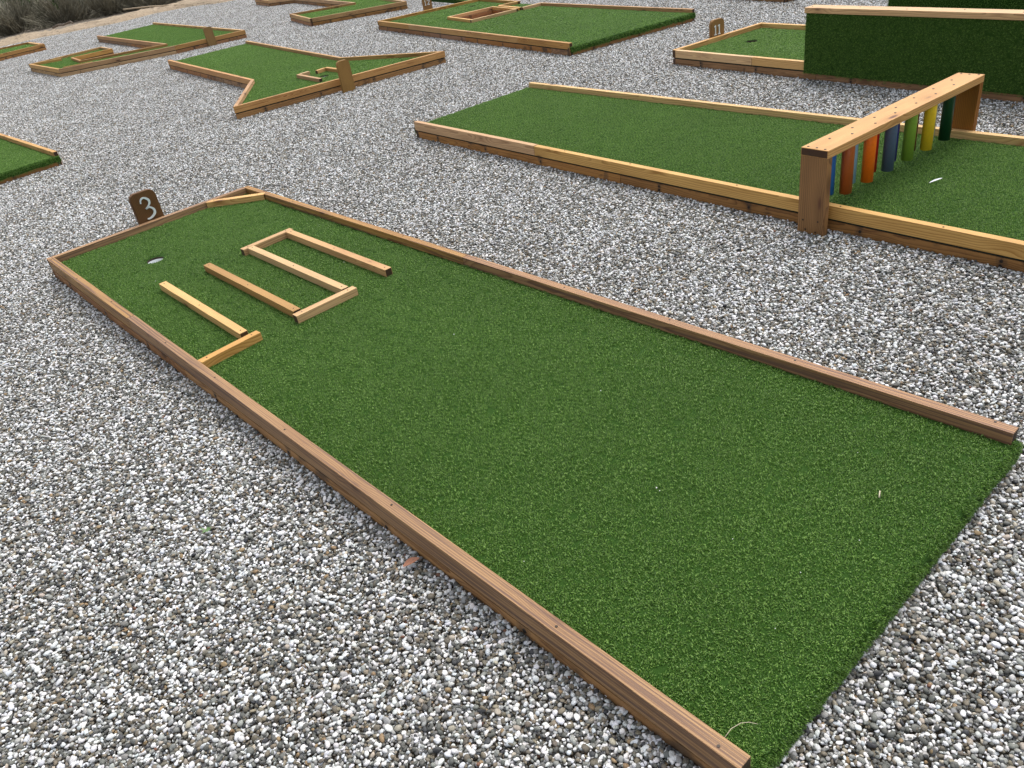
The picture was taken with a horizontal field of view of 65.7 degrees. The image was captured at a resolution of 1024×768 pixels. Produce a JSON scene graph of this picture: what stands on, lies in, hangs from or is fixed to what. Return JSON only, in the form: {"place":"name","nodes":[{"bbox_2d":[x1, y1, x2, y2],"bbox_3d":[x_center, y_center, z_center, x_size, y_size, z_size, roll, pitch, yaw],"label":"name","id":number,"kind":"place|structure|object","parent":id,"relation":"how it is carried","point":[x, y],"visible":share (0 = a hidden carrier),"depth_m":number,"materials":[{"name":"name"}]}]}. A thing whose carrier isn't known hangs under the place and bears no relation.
{"place":"outdoors","nodes":[
{"label":"outdoors","id":0,"kind":"place"},
{"bbox_2d":[0,0,233,46],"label":"sand bank","id":1,"kind":"structure","parent":0,"point":[87,25],"depth_m":21.28,"materials":[{"name":"beige sand"}]},
{"bbox_2d":[52,21,73,28],"bbox_3d":[-12.302,-9.844,21.737,0.667,0.126,0.127,-6,32,7],"label":"driftwood","id":2,"kind":"object","parent":1,"relation":"on","point":[55,26],"visible":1,"depth_m":21.70,"materials":[{"name":"grey wood"}]},
{"bbox_2d":[123,4,184,9],"bbox_3d":[-10.254,-10.778,22.685,2.663,0.084,0.044,10,37,29],"label":"wooden stake","id":3,"kind":"object","parent":1,"relation":"on","point":[150,6],"visible":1,"depth_m":22.74,"materials":[{"name":"brown wood"}]},
{"bbox_2d":[0,0,1023,767],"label":"ground","id":4,"kind":"structure","parent":0,"point":[428,608],"depth_m":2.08,"materials":[{"name":"grey gravel"}]},
{"bbox_2d":[0,42,46,60],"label":"minigolf green","id":5,"kind":"object","parent":4,"relation":"on","point":[13,51],"visible":0.93,"depth_m":17.35,"materials":[{"name":"brown wood"}]},
{"bbox_2d":[0,0,58,25],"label":"green bush","id":6,"kind":"object","parent":4,"relation":"on","point":[24,3],"visible":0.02,"depth_m":25.19,"materials":[{"name":"green plant"}]},
{"bbox_2d":[0,133,62,183],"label":"minigolf green","id":7,"kind":"object","parent":4,"relation":"on","point":[19,158],"visible":0.91,"depth_m":7.49,"materials":[{"name":"green carpet"}]},
{"bbox_2d":[0,0,66,36],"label":"sagebrush","id":8,"kind":"object","parent":4,"relation":"on","point":[11,22],"visible":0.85,"depth_m":23.31,"materials":[{"name":"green plant"}]},
{"bbox_2d":[20,0,108,31],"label":"sagebrush","id":9,"kind":"object","parent":4,"relation":"on","point":[71,12],"visible":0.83,"depth_m":23.62,"materials":[{"name":"brown plant"}]},
{"bbox_2d":[64,0,149,22],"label":"sagebrush","id":10,"kind":"object","parent":4,"relation":"on","point":[96,5],"visible":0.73,"depth_m":24.01,"materials":[{"name":"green plant"}]},
{"bbox_2d":[28,22,246,76],"bbox_3d":[-7.602,-6.444,15.228,3.157,0.164,5.707,-28,36,-27],"label":"minigolf green","id":11,"kind":"object","parent":4,"relation":"on","point":[154,40],"visible":0.91,"depth_m":14.11,"materials":[{"name":"brown wood"}]},
{"bbox_2d":[34,58,92,67],"bbox_3d":[-7.792,-5.554,13.760,0.428,0.039,2.013,-33,39,-32],"label":"corner brace","id":12,"kind":"object","parent":11,"relation":"on","point":[49,61],"visible":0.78,"depth_m":14.32,"materials":[{"name":"brown wood"}]},
{"bbox_2d":[103,0,179,13],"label":"sagebrush","id":13,"kind":"object","parent":4,"relation":"on","point":[139,3],"visible":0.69,"depth_m":24.29,"materials":[{"name":"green plant"}]},
{"bbox_2d":[128,189,163,224],"bbox_3d":[-2.348,-1.081,5.154,0.167,0.348,0.042,-32,38,-31],"label":"sign board","id":14,"kind":"object","parent":4,"relation":"on","point":[145,205],"visible":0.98,"depth_m":5.10,"materials":[{"name":"brown wood"}]},
{"bbox_2d":[200,527,210,532],"bbox_3d":[-0.982,0.469,2.542,0.038,0.008,0.032,-15,32,-9],"label":"weed","id":15,"kind":"object","parent":4,"relation":"on","point":[207,529],"visible":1,"depth_m":2.55,"materials":[{"name":"green plant"}]},
{"bbox_2d":[203,27,216,46],"bbox_3d":[-5.171,-5.936,13.597,0.149,0.335,0.036,-26,35,-23],"label":"sign board","id":16,"kind":"object","parent":4,"relation":"on","point":[209,36],"visible":0.89,"depth_m":13.57,"materials":[{"name":"brown wood"}]},
{"bbox_2d":[167,40,445,118],"bbox_3d":[-3.156,-4.193,10.456,2.469,0.164,5.131,-25,35,-23],"label":"minigolf green","id":17,"kind":"object","parent":4,"relation":"on","point":[264,76],"visible":0.89,"depth_m":9.35,"materials":[{"name":"brown wood"}]},
{"bbox_2d":[296,71,322,81],"bbox_3d":[-2.228,-3.451,8.915,0.164,0.039,0.652,-28,36,-26],"label":"corner barrier","id":18,"kind":"object","parent":17,"relation":"on","point":[304,75],"visible":1,"depth_m":8.90,"materials":[{"name":"brown wood"}]},
{"bbox_2d":[315,67,336,73],"bbox_3d":[-2.026,-3.583,9.068,0.479,0.039,0.171,16,40,35],"label":"corner barrier","id":19,"kind":"object","parent":17,"relation":"on","point":[321,70],"visible":0.73,"depth_m":9.15,"materials":[{"name":"brown wood"}]},
{"bbox_2d":[255,0,407,25],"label":"minigolf green","id":20,"kind":"object","parent":4,"relation":"on","point":[336,11],"visible":0.88,"depth_m":14.53,"materials":[{"name":"brown wood"}]},
{"bbox_2d":[336,59,355,92],"bbox_3d":[-1.758,-3.243,8.401,0.145,0.348,0.036,-28,36,-26],"label":"sign board","id":21,"kind":"object","parent":4,"relation":"on","point":[344,72],"visible":0.88,"depth_m":8.38,"materials":[{"name":"brown wood"}]},
{"bbox_2d":[403,557,418,566],"bbox_3d":[-0.289,0.509,2.274,0.052,0.009,0.022,-24,41,-3],"label":"fallen leaf","id":22,"kind":"object","parent":4,"relation":"on","point":[411,560],"visible":1,"depth_m":2.28,"materials":[{"name":"plant"}]},
{"bbox_2d":[422,0,432,10],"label":"sign board","id":23,"kind":"object","parent":4,"relation":"on","point":[426,4],"visible":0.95,"depth_m":12.59,"materials":[{"name":"brown wood"}]},
{"bbox_2d":[46,186,1023,767],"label":"minigolf green","id":24,"kind":"object","parent":4,"relation":"on","point":[460,418],"visible":0.94,"depth_m":2.45,"materials":[{"name":"green carpet"}]},
{"bbox_2d":[159,281,262,367],"bbox_3d":[-1.561,-0.300,3.763,0.290,0.040,1.067,-33,39,-32],"label":"corner barrier","id":25,"kind":"object","parent":24,"relation":"on","point":[245,340],"visible":0.93,"depth_m":3.57,"materials":[{"name":"brown wood"}]},
{"bbox_2d":[206,192,264,207],"bbox_3d":[-1.841,-1.228,5.302,0.397,0.040,0.045,-7,32,5],"label":"corner brace","id":26,"kind":"object","parent":24,"relation":"on","point":[236,200],"visible":1,"depth_m":5.28,"materials":[{"name":"brown wood"}]},
{"bbox_2d":[203,228,392,323],"bbox_3d":[-1.128,-0.590,4.100,0.562,0.040,1.111,-31,38,-30],"label":"zigzag barrier","id":27,"kind":"object","parent":24,"relation":"on","point":[343,292],"visible":1,"depth_m":4.01,"materials":[{"name":"brown wood"}]},
{"bbox_2d":[377,0,695,55],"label":"minigolf green","id":28,"kind":"object","parent":4,"relation":"on","point":[564,29],"visible":0.85,"depth_m":9.67,"materials":[{"name":"brown wood"}]},
{"bbox_2d":[447,6,517,22],"bbox_3d":[-0.407,-5.168,11.238,0.750,0.164,0.802,-23,34,-20],"label":"opening frame","id":29,"kind":"object","parent":28,"relation":"in","point":[486,13],"visible":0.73,"depth_m":11.40,"materials":[{"name":"brown wood"}]},
{"bbox_2d":[498,1,540,9],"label":"corner barrier","id":30,"kind":"object","parent":28,"relation":"on","point":[507,5],"visible":0.81,"depth_m":11.17,"materials":[{"name":"brown wood"}]},
{"bbox_2d":[709,18,723,37],"bbox_3d":[1.932,-3.276,7.479,0.164,0.305,0.042,-26,35,-23],"label":"sign board","id":31,"kind":"object","parent":4,"relation":"on","point":[716,27],"visible":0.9,"depth_m":7.42,"materials":[{"name":"brown wood"}]},
{"bbox_2d":[413,82,1023,271],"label":"minigolf green","id":32,"kind":"object","parent":4,"relation":"on","point":[969,205],"visible":0.94,"depth_m":4.55,"materials":[{"name":"green carpet"}]},
{"bbox_2d":[746,0,793,2],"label":"minigolf green","id":33,"kind":"object","parent":4,"relation":"on","point":[780,1],"visible":0.17,"depth_m":9.22,"materials":[{"name":"brown wood"}]},
{"bbox_2d":[672,22,1023,102],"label":"minigolf green","id":34,"kind":"object","parent":4,"relation":"on","point":[774,49],"visible":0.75,"depth_m":6.84,"materials":[{"name":"brown wood"}]},
{"bbox_2d":[803,5,1023,97],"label":"turf ramp wall","id":35,"kind":"structure","parent":34,"relation":"on","point":[928,46],"depth_m":5.35,"materials":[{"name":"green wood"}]},
{"bbox_2d":[887,0,1023,9],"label":"turf ramp wall","id":36,"kind":"structure","parent":34,"relation":"on","point":[998,4],"depth_m":6.03,"materials":[{"name":"green carpet"}]},
{"bbox_2d":[797,73,984,239],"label":"tube gate","id":37,"kind":"structure","parent":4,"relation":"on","point":[958,95],"depth_m":3.84,"materials":[{"name":"brown wood"}]}
]}

